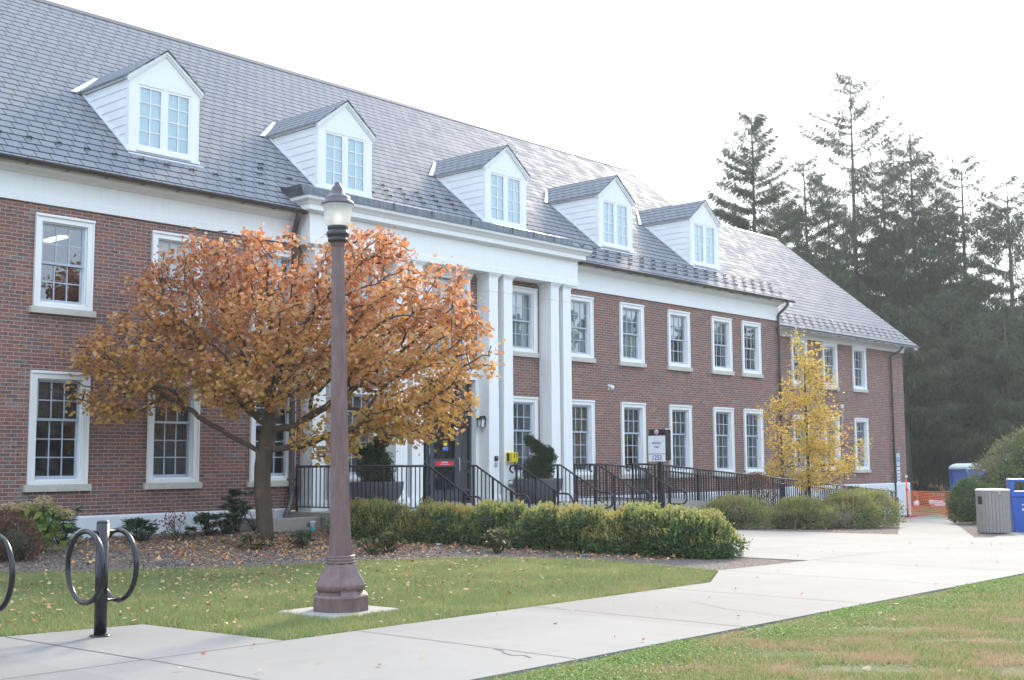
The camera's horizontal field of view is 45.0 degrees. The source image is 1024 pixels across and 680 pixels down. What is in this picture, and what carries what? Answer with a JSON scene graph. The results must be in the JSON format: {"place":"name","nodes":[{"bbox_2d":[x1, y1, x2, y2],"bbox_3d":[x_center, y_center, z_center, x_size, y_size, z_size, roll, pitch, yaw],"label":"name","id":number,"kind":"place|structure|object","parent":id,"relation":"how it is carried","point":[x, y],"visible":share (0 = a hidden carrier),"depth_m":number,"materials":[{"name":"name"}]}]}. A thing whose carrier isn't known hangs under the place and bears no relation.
{"place":"outdoors","nodes":[
{"label":"outdoors","id":0,"kind":"place"},
{"bbox_2d":[0,555,719,640],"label":"lawn","id":1,"kind":"structure","parent":0,"point":[300,607],"depth_m":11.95,"materials":[{"name":"plant"}]},
{"bbox_2d":[280,605,397,619],"bbox_3d":[-1.688,2.671,12.033,0.820,0.095,0.880,-5,-7,38],"label":"lamp footing","id":2,"kind":"object","parent":1,"relation":"on","point":[307,611],"visible":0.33,"depth_m":11.86,"materials":[{"name":"concrete"}]},
{"bbox_2d":[313,182,367,612],"bbox_3d":[-1.701,0.522,12.184,0.549,4.212,0.542,-5,-6,42],"label":"lamp post","id":3,"kind":"object","parent":2,"relation":"on","point":[340,585],"visible":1,"depth_m":12.07,"materials":[{"name":"brown metal"}]},
{"bbox_2d":[0,555,699,630],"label":"fallen leaves","id":4,"kind":"object","parent":1,"relation":"on","point":[208,604],"visible":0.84,"depth_m":14.55,"materials":[{"name":"orange plant"}]},
{"bbox_2d":[540,572,711,604],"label":"dry grass","id":5,"kind":"structure","parent":1,"relation":"on","point":[612,592],"depth_m":14.12,"materials":[{"name":"plant"}]},
{"bbox_2d":[5,501,975,573],"bbox_3d":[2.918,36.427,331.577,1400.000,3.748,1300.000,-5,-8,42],"label":"ground","id":6,"kind":"structure","parent":0,"point":[923,509],"depth_m":56.65,"materials":[{"name":"soil"}]},
{"bbox_2d":[0,624,281,679],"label":"bike rack pad","id":7,"kind":"object","parent":6,"relation":"on","point":[20,657],"visible":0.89,"depth_m":9.70,"materials":[{"name":"concrete"}]},
{"bbox_2d":[0,534,14,611],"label":"bike rack","id":8,"kind":"object","parent":7,"relation":"on","point":[11,560],"visible":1,"depth_m":9.54,"materials":[{"name":"black metal"}]},
{"bbox_2d":[65,520,138,636],"bbox_3d":[-3.430,1.987,10.338,0.613,0.955,0.341,-5,-8,42],"label":"bike rack","id":9,"kind":"object","parent":7,"relation":"on","point":[101,534],"visible":1,"depth_m":10.29,"materials":[{"name":"black metal"}]},
{"bbox_2d":[237,517,320,531],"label":"retaining curb","id":10,"kind":"structure","parent":6,"relation":"on","point":[288,524],"depth_m":24.48,"materials":[{"name":"concrete"}]},
{"bbox_2d":[0,528,798,572],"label":"mulch bed","id":11,"kind":"object","parent":6,"relation":"on","point":[723,564],"visible":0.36,"depth_m":18.85,"materials":[{"name":"brown wood"}]},
{"bbox_2d":[0,506,44,562],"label":"russet mound","id":12,"kind":"object","parent":11,"relation":"on","point":[20,541],"visible":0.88,"depth_m":18.04,"materials":[{"name":"brown plant"}]},
{"bbox_2d":[0,494,79,553],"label":"hydrangea","id":13,"kind":"object","parent":11,"relation":"on","point":[49,529],"visible":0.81,"depth_m":19.24,"materials":[{"name":"green plant"}]},
{"bbox_2d":[46,505,83,544],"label":"rhododendron","id":14,"kind":"object","parent":11,"relation":"on","point":[70,530],"visible":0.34,"depth_m":20.68,"materials":[{"name":"green plant"}]},
{"bbox_2d":[120,517,158,541],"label":"rhododendron","id":15,"kind":"object","parent":11,"relation":"on","point":[133,524],"visible":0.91,"depth_m":21.66,"materials":[{"name":"green plant"}]},
{"bbox_2d":[184,511,233,535],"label":"rhododendron","id":16,"kind":"object","parent":11,"relation":"on","point":[203,518],"visible":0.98,"depth_m":23.04,"materials":[{"name":"green plant"}]},
{"bbox_2d":[211,513,239,533],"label":"rhododendron","id":17,"kind":"object","parent":11,"relation":"on","point":[227,527],"visible":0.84,"depth_m":23.35,"materials":[{"name":"green plant"}]},
{"bbox_2d":[216,488,254,532],"bbox_3d":[-5.319,3.305,23.911,0.712,0.888,0.678,-5,-8,42],"label":"rhododendron","id":18,"kind":"object","parent":11,"relation":"on","point":[233,493],"visible":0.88,"depth_m":23.86,"materials":[{"name":"green plant"}]},
{"bbox_2d":[221,533,284,549],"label":"shrub","id":19,"kind":"object","parent":11,"relation":"on","point":[244,540],"visible":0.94,"depth_m":20.51,"materials":[{"name":"green plant"}]},
{"bbox_2d":[50,216,505,540],"bbox_3d":[-4.081,0.708,22.156,7.950,5.927,3.507,0,-6,0],"label":"redbud tree","id":20,"kind":"object","parent":11,"relation":"on","point":[247,374],"visible":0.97,"depth_m":21.84,"materials":[{"name":"orange plant"}]},
{"bbox_2d":[286,528,315,548],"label":"shrub","id":21,"kind":"object","parent":11,"relation":"on","point":[302,539],"visible":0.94,"depth_m":20.90,"materials":[{"name":"green plant"}]},
{"bbox_2d":[1,528,605,569],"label":"fallen leaves","id":22,"kind":"object","parent":11,"relation":"on","point":[238,538],"visible":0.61,"depth_m":20.33,"materials":[{"name":"brown plant"}]},
{"bbox_2d":[357,538,407,554],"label":"shrub","id":23,"kind":"object","parent":11,"relation":"on","point":[379,545],"visible":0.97,"depth_m":19.52,"materials":[{"name":"green plant"}]},
{"bbox_2d":[368,531,403,552],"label":"shrub","id":24,"kind":"object","parent":11,"relation":"on","point":[389,542],"visible":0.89,"depth_m":19.96,"materials":[{"name":"green plant"}]},
{"bbox_2d":[483,527,510,552],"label":"shrub","id":25,"kind":"object","parent":11,"relation":"on","point":[497,546],"visible":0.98,"depth_m":19.65,"materials":[{"name":"green plant"}]},
{"bbox_2d":[324,494,752,558],"bbox_3d":[0.008,3.186,21.117,8.977,1.080,1.771,-5,-8,42],"label":"boxwood hedge","id":26,"kind":"object","parent":11,"relation":"on","point":[646,529],"visible":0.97,"depth_m":20.01,"materials":[{"name":"green plant"}]},
{"bbox_2d":[393,541,691,560],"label":"fallen leaves","id":27,"kind":"object","parent":11,"relation":"on","point":[527,549],"visible":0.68,"depth_m":19.57,"materials":[{"name":"brown plant"}]},
{"bbox_2d":[0,0,920,539],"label":"brick hall","id":28,"kind":"structure","parent":6,"relation":"on","point":[126,148],"depth_m":29.95,"materials":[{"name":"red brick"}]},
{"bbox_2d":[23,370,91,491],"bbox_3d":[-8.139,1.636,22.132,0.265,2.135,1.260,-5,-8,42],"label":"window","id":29,"kind":"structure","parent":28,"relation":"in","point":[47,407],"depth_m":22.18,"materials":[{"name":"white paint"}]},
{"bbox_2d":[29,212,95,317],"bbox_3d":[-8.143,-1.337,22.415,0.225,1.798,1.260,-5,-8,42],"label":"window","id":30,"kind":"structure","parent":28,"relation":"in","point":[84,306],"depth_m":22.46,"materials":[{"name":"white paint"}]},
{"bbox_2d":[143,377,201,489],"bbox_3d":[-6.568,1.800,23.872,0.265,2.135,1.260,-5,-8,42],"label":"window","id":31,"kind":"structure","parent":28,"relation":"in","point":[172,458],"depth_m":23.95,"materials":[{"name":"white paint"}]},
{"bbox_2d":[147,230,204,327],"bbox_3d":[-6.587,-1.172,24.169,0.265,1.798,1.260,-5,-8,42],"label":"window","id":32,"kind":"structure","parent":28,"relation":"in","point":[159,238],"depth_m":24.18,"materials":[{"name":"white paint"}]},
{"bbox_2d":[246,382,295,486],"bbox_3d":[-4.997,1.964,25.612,0.265,2.135,1.260,-5,-8,42],"label":"window","id":33,"kind":"structure","parent":28,"relation":"in","point":[277,479],"depth_m":25.63,"materials":[{"name":"white paint"}]},
{"bbox_2d":[249,247,297,333],"bbox_3d":[-5.016,-1.008,25.909,0.265,1.798,1.260,-5,-8,42],"label":"window","id":34,"kind":"structure","parent":28,"relation":"in","point":[279,262],"depth_m":26.12,"materials":[{"name":"white paint"}]},
{"bbox_2d":[347,388,379,481],"bbox_3d":[-3.426,2.128,27.352,0.265,2.135,1.260,-5,-8,42],"label":"window","id":35,"kind":"structure","parent":28,"relation":"in","point":[355,400],"depth_m":27.44,"materials":[{"name":"white paint"}]},
{"bbox_2d":[345,261,382,343],"bbox_3d":[-3.445,-0.844,27.649,0.265,1.798,1.260,-5,-8,42],"label":"window","id":36,"kind":"structure","parent":28,"relation":"in","point":[372,268],"depth_m":27.94,"materials":[{"name":"white paint"}]},
{"bbox_2d":[428,407,459,503],"bbox_3d":[-1.595,2.735,29.334,0.128,2.290,1.022,-5,-8,42],"label":"door","id":37,"kind":"structure","parent":28,"relation":"in","point":[455,462],"depth_m":29.38,"materials":[{"name":"metal"}]},
{"bbox_2d":[512,285,539,357],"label":"window","id":38,"kind":"structure","parent":28,"relation":"in","point":[519,296],"depth_m":31.91,"materials":[{"name":"white paint"}]},
{"bbox_2d":[513,396,538,478],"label":"window","id":39,"kind":"structure","parent":28,"relation":"in","point":[520,404],"depth_m":31.61,"materials":[{"name":"white paint"}]},
{"bbox_2d":[571,294,595,362],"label":"window","id":40,"kind":"structure","parent":28,"relation":"in","point":[578,303],"depth_m":33.64,"materials":[{"name":"white paint"}]},
{"bbox_2d":[572,399,597,479],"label":"window","id":41,"kind":"structure","parent":28,"relation":"in","point":[578,406],"depth_m":33.37,"materials":[{"name":"white paint"}]},
{"bbox_2d":[618,302,646,367],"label":"window","id":42,"kind":"structure","parent":28,"relation":"in","point":[627,311],"depth_m":35.30,"materials":[{"name":"white paint"}]},
{"bbox_2d":[620,402,646,478],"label":"window","id":43,"kind":"structure","parent":28,"relation":"in","point":[630,427],"depth_m":35.06,"materials":[{"name":"white paint"}]},
{"bbox_2d":[666,309,692,371],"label":"window","id":44,"kind":"structure","parent":28,"relation":"in","point":[674,317],"depth_m":37.05,"materials":[{"name":"white paint"}]},
{"bbox_2d":[669,405,693,477],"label":"window","id":45,"kind":"structure","parent":28,"relation":"in","point":[681,454],"depth_m":36.82,"materials":[{"name":"white paint"}]},
{"bbox_2d":[710,316,734,375],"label":"window","id":46,"kind":"structure","parent":28,"relation":"in","point":[717,323],"depth_m":38.80,"materials":[{"name":"white paint"}]},
{"bbox_2d":[712,407,735,476],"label":"window","id":47,"kind":"structure","parent":28,"relation":"in","point":[722,433],"depth_m":38.55,"materials":[{"name":"white paint"}]},
{"bbox_2d":[741,320,763,377],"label":"window","id":48,"kind":"structure","parent":28,"relation":"in","point":[756,372],"depth_m":40.08,"materials":[{"name":"white paint"}]},
{"bbox_2d":[743,409,765,475],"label":"window","id":49,"kind":"structure","parent":28,"relation":"in","point":[751,457],"depth_m":39.85,"materials":[{"name":"white paint"}]},
{"bbox_2d":[790,337,808,386],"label":"window","id":50,"kind":"structure","parent":28,"relation":"in","point":[803,340],"depth_m":45.28,"materials":[{"name":"white paint"}]},
{"bbox_2d":[792,415,811,473],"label":"window","id":51,"kind":"structure","parent":28,"relation":"in","point":[795,438],"depth_m":45.15,"materials":[{"name":"white paint"}]},
{"bbox_2d":[821,342,839,389],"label":"window","id":52,"kind":"structure","parent":28,"relation":"in","point":[834,361],"depth_m":47.33,"materials":[{"name":"white paint"}]},
{"bbox_2d":[824,417,842,473],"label":"window","id":53,"kind":"structure","parent":28,"relation":"in","point":[839,453],"depth_m":47.06,"materials":[{"name":"white paint"}]},
{"bbox_2d":[851,346,868,392],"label":"window","id":54,"kind":"structure","parent":28,"relation":"in","point":[863,370],"depth_m":49.04,"materials":[{"name":"white paint"}]},
{"bbox_2d":[854,418,870,472],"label":"window","id":55,"kind":"structure","parent":28,"relation":"in","point":[862,429],"depth_m":48.83,"materials":[{"name":"white paint"}]},
{"bbox_2d":[290,500,657,529],"bbox_3d":[-0.148,4.233,27.841,3.828,0.955,9.180,-5,-8,42],"label":"entrance landing","id":56,"kind":"object","parent":6,"relation":"on","point":[323,515],"visible":0.05,"depth_m":25.77,"materials":[{"name":"concrete"}]},
{"bbox_2d":[295,465,424,511],"bbox_3d":[-3.127,3.050,25.317,2.723,0.974,1.143,-5,-8,42],"label":"landing railing","id":57,"kind":"object","parent":56,"relation":"on","point":[350,466],"visible":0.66,"depth_m":24.62,"materials":[{"name":"black metal"}]},
{"bbox_2d":[349,481,403,503],"bbox_3d":[-2.900,3.308,26.239,1.218,0.600,1.218,-5,-8,42],"label":"bowl planter","id":58,"kind":"object","parent":56,"relation":"on","point":[376,490],"visible":0.5,"depth_m":25.77,"materials":[{"name":"concrete"}]},
{"bbox_2d":[355,431,396,481],"bbox_3d":[-2.911,2.488,26.335,0.856,1.187,0.856,-5,-8,42],"label":"dwarf conifer","id":59,"kind":"object","parent":58,"relation":"on","point":[379,454],"visible":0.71,"depth_m":26.20,"materials":[{"name":"green plant"}]},
{"bbox_2d":[425,465,481,505],"bbox_3d":[-1.143,3.227,24.255,1.600,1.546,0.042,-5,-8,42],"label":"stair handrail","id":60,"kind":"object","parent":56,"relation":"on","point":[464,494],"visible":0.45,"depth_m":24.51,"materials":[{"name":"black metal"}]},
{"bbox_2d":[466,465,530,507],"bbox_3d":[-0.292,3.330,25.341,1.792,1.546,0.042,-5,-8,42],"label":"stair handrail","id":61,"kind":"object","parent":56,"relation":"on","point":[493,479],"visible":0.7,"depth_m":25.54,"materials":[{"name":"black metal"}]},
{"bbox_2d":[514,478,562,503],"bbox_3d":[0.648,3.682,30.199,1.218,0.600,1.218,-5,-8,42],"label":"bowl planter","id":62,"kind":"object","parent":56,"relation":"on","point":[552,483],"visible":0.58,"depth_m":29.75,"materials":[{"name":"grey concrete"}]},
{"bbox_2d":[521,434,557,478],"bbox_3d":[0.638,2.874,30.263,0.882,1.157,0.875,-5,-8,42],"label":"dwarf conifer","id":63,"kind":"object","parent":62,"relation":"on","point":[540,463],"visible":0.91,"depth_m":30.15,"materials":[{"name":"green plant"}]},
{"bbox_2d":[509,464,573,509],"bbox_3d":[0.610,3.424,26.340,1.792,1.546,0.042,-5,-8,42],"label":"stair handrail","id":64,"kind":"object","parent":56,"relation":"on","point":[535,483],"visible":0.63,"depth_m":26.49,"materials":[{"name":"black metal"}]},
{"bbox_2d":[550,464,613,508],"bbox_3d":[1.546,3.522,27.377,1.792,1.546,0.042,-5,-8,42],"label":"stair handrail","id":65,"kind":"object","parent":56,"relation":"on","point":[587,483],"visible":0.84,"depth_m":27.52,"materials":[{"name":"black metal"}]},
{"bbox_2d":[588,464,650,510],"bbox_3d":[2.462,3.618,28.391,1.792,1.546,0.042,-5,-8,42],"label":"stair handrail","id":66,"kind":"object","parent":56,"relation":"on","point":[614,483],"visible":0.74,"depth_m":28.51,"materials":[{"name":"black metal"}]},
{"bbox_2d":[625,464,687,508],"bbox_3d":[3.438,3.720,29.472,1.792,1.546,0.042,-5,-8,42],"label":"stair handrail","id":67,"kind":"object","parent":56,"relation":"on","point":[651,486],"visible":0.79,"depth_m":29.57,"materials":[{"name":"black metal"}]},
{"bbox_2d":[1,513,1023,679],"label":"walkway","id":68,"kind":"structure","parent":6,"relation":"on","point":[581,634],"depth_m":11.23,"materials":[{"name":"concrete"}]},
{"bbox_2d":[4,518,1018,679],"bbox_3d":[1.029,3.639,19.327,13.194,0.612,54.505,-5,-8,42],"label":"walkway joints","id":69,"kind":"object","parent":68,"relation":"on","point":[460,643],"visible":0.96,"depth_m":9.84,"materials":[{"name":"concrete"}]},
{"bbox_2d":[1006,479,1023,531],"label":"recycling bin","id":70,"kind":"object","parent":68,"relation":"on","point":[1017,509],"visible":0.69,"depth_m":29.79,"materials":[{"name":"blue plastic"}]},
{"bbox_2d":[597,497,886,523],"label":"ramp","id":71,"kind":"structure","parent":6,"relation":"on","point":[692,503],"depth_m":31.56,"materials":[{"name":"concrete"}]},
{"bbox_2d":[573,463,845,502],"bbox_3d":[6.949,4.673,36.841,0.048,2.039,16.138,-5,-8,42],"label":"ramp railing","id":72,"kind":"object","parent":71,"relation":"on","point":[623,466],"visible":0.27,"depth_m":33.42,"materials":[{"name":"black metal"}]},
{"bbox_2d":[632,463,896,515],"bbox_3d":[7.783,4.471,35.358,0.048,1.941,14.528,-5,-8,42],"label":"ramp railing","id":73,"kind":"object","parent":71,"relation":"on","point":[724,472],"visible":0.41,"depth_m":32.59,"materials":[{"name":"black metal"}]},
{"bbox_2d":[706,108,816,259],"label":"spruce tree","id":74,"kind":"object","parent":6,"relation":"on","point":[736,219],"visible":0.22,"depth_m":74.93,"materials":[{"name":"green plant"}]},
{"bbox_2d":[751,184,817,266],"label":"spruce tree","id":75,"kind":"object","parent":6,"relation":"on","point":[773,215],"visible":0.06,"depth_m":82.60,"materials":[{"name":"green plant"}]},
{"bbox_2d":[765,151,856,290],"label":"spruce tree","id":76,"kind":"object","parent":6,"relation":"on","point":[823,263],"visible":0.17,"depth_m":80.75,"materials":[{"name":"green plant"}]},
{"bbox_2d":[734,515,927,533],"bbox_3d":[12.329,5.749,38.939,10.020,0.676,25.050,-5,-8,42],"label":"planting bed","id":77,"kind":"object","parent":6,"relation":"on","point":[887,530],"visible":0.2,"depth_m":30.00,"materials":[{"name":"brown soil"}]},
{"bbox_2d":[648,429,670,507],"bbox_3d":[3.616,3.450,30.174,0.510,2.550,0.260,-5,-8,42],"label":"building sign","id":78,"kind":"object","parent":77,"relation":"on","point":[659,446],"visible":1,"depth_m":30.14,"materials":[{"name":"white metal"}]},
{"bbox_2d":[697,492,779,529],"bbox_3d":[5.571,4.234,30.712,2.158,0.961,2.224,0,-6,-4],"label":"mounded shrub","id":79,"kind":"object","parent":77,"relation":"on","point":[741,516],"visible":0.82,"depth_m":30.21,"materials":[{"name":"green plant"}]},
{"bbox_2d":[734,471,780,525],"bbox_3d":[6.546,4.260,33.232,1.190,1.507,1.361,-5,-8,42],"label":"russet shrub","id":80,"kind":"object","parent":77,"relation":"on","point":[750,476],"visible":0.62,"depth_m":33.19,"materials":[{"name":"brown plant"}]},
{"bbox_2d":[763,494,843,529],"bbox_3d":[7.225,4.310,30.981,2.051,0.913,2.093,-5,-8,42],"label":"mounded shrub","id":81,"kind":"object","parent":77,"relation":"on","point":[793,515],"visible":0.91,"depth_m":30.61,"materials":[{"name":"green plant"}]},
{"bbox_2d":[751,325,872,496],"bbox_3d":[8.443,2.358,34.797,2.986,5.597,2.920,-5,-8,42],"label":"birch tree","id":82,"kind":"object","parent":77,"relation":"on","point":[808,451],"visible":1,"depth_m":34.67,"materials":[{"name":"yellow plant"}]},
{"bbox_2d":[815,501,866,528],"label":"mounded shrub","id":83,"kind":"object","parent":77,"relation":"on","point":[845,523],"visible":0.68,"depth_m":31.07,"materials":[{"name":"green plant"}]},
{"bbox_2d":[819,487,888,528],"bbox_3d":[8.723,4.358,32.062,1.960,1.104,2.055,-5,-8,42],"label":"mounded shrub","id":84,"kind":"object","parent":77,"relation":"on","point":[852,496],"visible":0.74,"depth_m":31.71,"materials":[{"name":"green plant"}]},
{"bbox_2d":[836,486,908,527],"bbox_3d":[9.480,4.481,33.178,2.275,1.138,2.344,-1,-6,2],"label":"mounded shrub","id":85,"kind":"object","parent":77,"relation":"on","point":[889,502],"visible":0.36,"depth_m":32.73,"materials":[{"name":"green plant"}]},
{"bbox_2d":[906,488,908,516],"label":"fence stake","id":86,"kind":"object","parent":77,"relation":"on","point":[907,489],"visible":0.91,"depth_m":46.02,"materials":[{"name":"orange plastic"}]},
{"bbox_2d":[908,490,954,516],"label":"safety netting","id":87,"kind":"object","parent":86,"relation":"attached to","point":[909,496],"visible":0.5,"depth_m":46.03,"materials":[{"name":"orange plastic"}]},
{"bbox_2d":[803,192,864,293],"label":"spruce tree","id":88,"kind":"object","parent":6,"relation":"on","point":[839,227],"visible":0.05,"depth_m":90.95,"materials":[{"name":"green plant"}]},
{"bbox_2d":[817,266,869,302],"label":"spruce tree","id":89,"kind":"object","parent":6,"relation":"on","point":[841,283],"visible":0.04,"depth_m":68.34,"materials":[{"name":"green plant"}]},
{"bbox_2d":[793,65,949,499],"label":"spruce tree","id":90,"kind":"object","parent":6,"relation":"on","point":[852,230],"visible":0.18,"depth_m":85.01,"materials":[{"name":"green plant"}]},
{"bbox_2d":[849,157,922,298],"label":"spruce tree","id":91,"kind":"object","parent":6,"relation":"on","point":[865,211],"visible":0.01,"depth_m":89.25,"materials":[{"name":"green plant"}]},
{"bbox_2d":[843,129,985,505],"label":"spruce tree","id":92,"kind":"object","parent":6,"relation":"on","point":[911,288],"visible":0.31,"depth_m":80.16,"materials":[{"name":"green plant"}]},
{"bbox_2d":[874,299,967,505],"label":"spruce tree","id":93,"kind":"object","parent":6,"relation":"on","point":[918,416],"visible":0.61,"depth_m":65.44,"materials":[{"name":"green plant"}]},
{"bbox_2d":[903,184,983,505],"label":"spruce tree","id":94,"kind":"object","parent":6,"relation":"on","point":[946,488],"visible":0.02,"depth_m":86.93,"materials":[{"name":"green plant"}]},
{"bbox_2d":[897,150,1023,477],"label":"spruce tree","id":95,"kind":"object","parent":6,"relation":"on","point":[947,256],"visible":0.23,"depth_m":78.71,"materials":[{"name":"green plant"}]},
{"bbox_2d":[907,285,1020,464],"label":"spruce tree","id":96,"kind":"object","parent":6,"relation":"on","point":[922,445],"visible":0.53,"depth_m":71.61,"materials":[{"name":"green plant"}]},
{"bbox_2d":[949,463,984,495],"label":"portable toilet","id":97,"kind":"object","parent":6,"relation":"on","point":[958,471],"visible":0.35,"depth_m":53.12,"materials":[{"name":"blue plastic"}]},
{"bbox_2d":[919,172,1023,482],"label":"spruce tree","id":98,"kind":"object","parent":6,"relation":"on","point":[1007,308],"visible":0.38,"depth_m":74.73,"materials":[{"name":"green plant"}]},
{"bbox_2d":[945,514,1013,537],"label":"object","id":99,"kind":"object","parent":6,"relation":"on","point":[970,528],"visible":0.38,"depth_m":30.14,"materials":[{"name":"grey concrete"}]},
{"bbox_2d":[943,476,998,523],"bbox_3d":[13.815,4.769,36.830,1.878,1.443,1.332,-2,-6,12],"label":"round shrub","id":100,"kind":"object","parent":99,"relation":"on","point":[962,506],"visible":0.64,"depth_m":36.64,"materials":[{"name":"green plant"}]},
{"bbox_2d":[975,488,1010,532],"bbox_3d":[11.285,3.994,29.007,0.782,1.025,0.782,-5,-8,42],"label":"slatted bin","id":101,"kind":"object","parent":99,"relation":"on","point":[993,513],"visible":1,"depth_m":28.70,"materials":[{"name":"metal"}]},
{"bbox_2d":[936,305,1023,468],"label":"spruce tree","id":102,"kind":"object","parent":6,"relation":"on","point":[994,398],"visible":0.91,"depth_m":65.49,"materials":[{"name":"green plant"}]},
{"bbox_2d":[965,425,1023,490],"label":"bush","id":103,"kind":"object","parent":6,"relation":"on","point":[1009,465],"visible":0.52,"depth_m":38.00,"materials":[{"name":"green plant"}]},
{"bbox_2d":[48,0,1023,367],"label":"sky","id":104,"kind":"structure","parent":0,"point":[653,89],"materials":[{"name":"white"}]},
{"bbox_2d":[489,575,1023,679],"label":"lawn","id":105,"kind":"structure","parent":0,"point":[909,668],"depth_m":9.08,"materials":[{"name":"plant"}]},
{"bbox_2d":[484,574,1023,679],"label":"clover","id":106,"kind":"object","parent":105,"relation":"on","point":[843,610],"visible":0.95,"depth_m":9.95,"materials":[{"name":"green plant"}]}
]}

